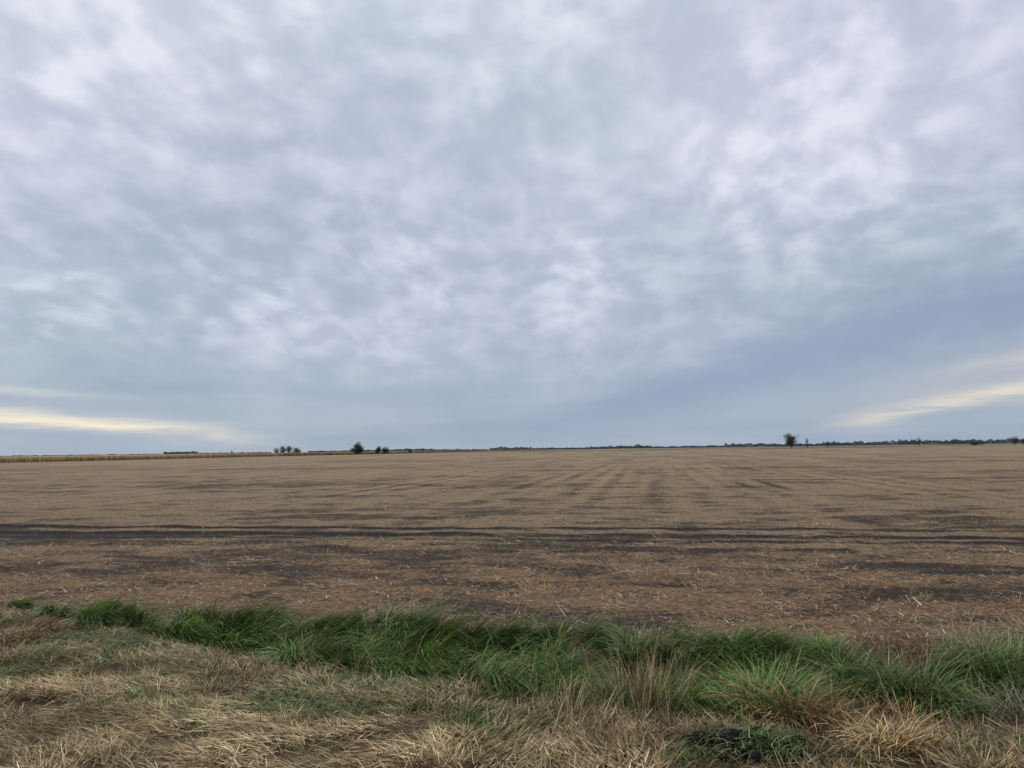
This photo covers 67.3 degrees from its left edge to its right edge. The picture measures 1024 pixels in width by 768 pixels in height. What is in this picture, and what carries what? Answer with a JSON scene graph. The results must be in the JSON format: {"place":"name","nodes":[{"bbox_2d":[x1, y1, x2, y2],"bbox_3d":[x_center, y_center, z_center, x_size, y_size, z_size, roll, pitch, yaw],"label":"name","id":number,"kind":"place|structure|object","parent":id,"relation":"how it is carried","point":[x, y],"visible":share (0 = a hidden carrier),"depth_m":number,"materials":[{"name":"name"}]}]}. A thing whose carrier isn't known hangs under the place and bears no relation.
{"place":"outdoors","nodes":[
{"label":"outdoors","id":0,"kind":"place"},
{"bbox_2d":[0,449,546,462],"bbox_3d":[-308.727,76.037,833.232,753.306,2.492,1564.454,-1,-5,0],"label":"corn field","id":1,"kind":"structure","parent":0,"point":[13,459],"depth_m":356.29,"materials":[{"name":"plant"}]},
{"bbox_2d":[0,443,1023,767],"bbox_3d":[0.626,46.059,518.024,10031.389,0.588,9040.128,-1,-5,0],"label":"ground","id":2,"kind":"structure","parent":0,"point":[336,485],"depth_m":16.28,"materials":[{"name":"soil"}]},
{"bbox_2d":[279,446,285,452],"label":"tree","id":3,"kind":"object","parent":2,"relation":"on","point":[282,450],"visible":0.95,"depth_m":637.42,"materials":[{"name":"green plant"}]},
{"bbox_2d":[349,442,363,453],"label":"tree","id":4,"kind":"object","parent":2,"relation":"on","point":[358,449],"visible":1,"depth_m":477.46,"materials":[{"name":"green plant"}]},
{"bbox_2d":[381,447,388,453],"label":"tree","id":5,"kind":"object","parent":2,"relation":"on","point":[384,450],"visible":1,"depth_m":557.74,"materials":[{"name":"green plant"}]},
{"bbox_2d":[367,665,511,706],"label":"tall dry grass","id":6,"kind":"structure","parent":2,"relation":"on","point":[390,685],"depth_m":6.20,"materials":[{"name":"plant"}]},
{"bbox_2d":[0,438,1018,456],"bbox_3d":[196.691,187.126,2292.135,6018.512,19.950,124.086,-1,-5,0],"label":"distant treeline","id":7,"kind":"object","parent":2,"relation":"on","point":[914,442],"visible":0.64,"depth_m":2250.15,"materials":[{"name":"green plant"}]},
{"bbox_2d":[0,588,1023,767],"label":"green grass","id":8,"kind":"structure","parent":2,"relation":"on","point":[245,629],"depth_m":7.08,"materials":[{"name":"green plant"}]},
{"bbox_2d":[0,603,1023,767],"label":"dry grass","id":9,"kind":"structure","parent":2,"relation":"on","point":[8,721],"depth_m":5.27,"materials":[{"name":"plant"}]},
{"bbox_2d":[0,480,1023,651],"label":"crop residue","id":10,"kind":"object","parent":2,"relation":"on","point":[587,604],"visible":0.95,"depth_m":11.89},
{"bbox_2d":[0,511,1023,633],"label":"field weeds","id":11,"kind":"object","parent":2,"relation":"on","point":[812,526],"visible":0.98,"depth_m":12.50,"materials":[{"name":"plant"}]},
{"bbox_2d":[522,660,655,743],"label":"tall dry grass","id":12,"kind":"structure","parent":2,"relation":"on","point":[582,702],"depth_m":5.66,"materials":[{"name":"plant"}]},
{"bbox_2d":[238,588,1023,739],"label":"dead grass stalks","id":13,"kind":"object","parent":2,"relation":"on","point":[439,678],"visible":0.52,"depth_m":7.08,"materials":[{"name":"plant"}]},
{"bbox_2d":[553,634,722,731],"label":"tall dry grass","id":14,"kind":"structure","parent":2,"relation":"on","point":[651,690],"depth_m":5.75,"materials":[{"name":"plant"}]},
{"bbox_2d":[682,725,825,765],"bbox_3d":[1.506,2.240,4.803,0.842,0.178,0.747,-1,-5,0],"label":"plant","id":15,"kind":"object","parent":2,"relation":"on","point":[734,735],"visible":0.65,"depth_m":4.70,"materials":[{"name":"green plant"}]},
{"bbox_2d":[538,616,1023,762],"bbox_3d":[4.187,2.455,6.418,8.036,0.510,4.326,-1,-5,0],"label":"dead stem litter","id":16,"kind":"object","parent":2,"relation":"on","point":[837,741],"visible":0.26,"depth_m":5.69,"materials":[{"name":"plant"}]},
{"bbox_2d":[782,433,798,448],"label":"tree","id":17,"kind":"object","parent":2,"relation":"on","point":[790,441],"visible":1,"depth_m":497.94,"materials":[{"name":"green plant"}]},
{"bbox_2d":[689,653,917,743],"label":"tall dry grass","id":18,"kind":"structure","parent":2,"relation":"on","point":[782,712],"depth_m":5.45,"materials":[{"name":"plant"}]},
{"bbox_2d":[797,702,974,767],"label":"tall dry grass","id":19,"kind":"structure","parent":2,"relation":"on","point":[886,741],"depth_m":4.82,"materials":[{"name":"plant"}]},
{"bbox_2d":[813,684,963,732],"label":"tall dry grass","id":20,"kind":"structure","parent":2,"relation":"on","point":[904,712],"depth_m":5.82,"materials":[{"name":"plant"}]},
{"bbox_2d":[899,605,1023,694],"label":"tall dry grass","id":21,"kind":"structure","parent":2,"relation":"on","point":[976,647],"depth_m":7.00,"materials":[{"name":"plant"}]},
{"bbox_2d":[910,652,1023,731],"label":"tall dry grass","id":22,"kind":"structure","parent":2,"relation":"on","point":[1019,711],"depth_m":5.73,"materials":[{"name":"plant"}]},
{"bbox_2d":[966,439,983,444],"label":"tree","id":23,"kind":"object","parent":2,"relation":"on","point":[974,442],"visible":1,"depth_m":618.48,"materials":[{"name":"green plant"}]},
{"bbox_2d":[1010,436,1019,444],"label":"tree","id":24,"kind":"object","parent":2,"relation":"on","point":[1015,441],"visible":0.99,"depth_m":597.19,"materials":[{"name":"green plant"}]},
{"bbox_2d":[0,0,1023,455],"label":"sky","id":25,"kind":"structure","parent":0,"point":[238,226],"materials":[{"name":"grey"}]}
]}

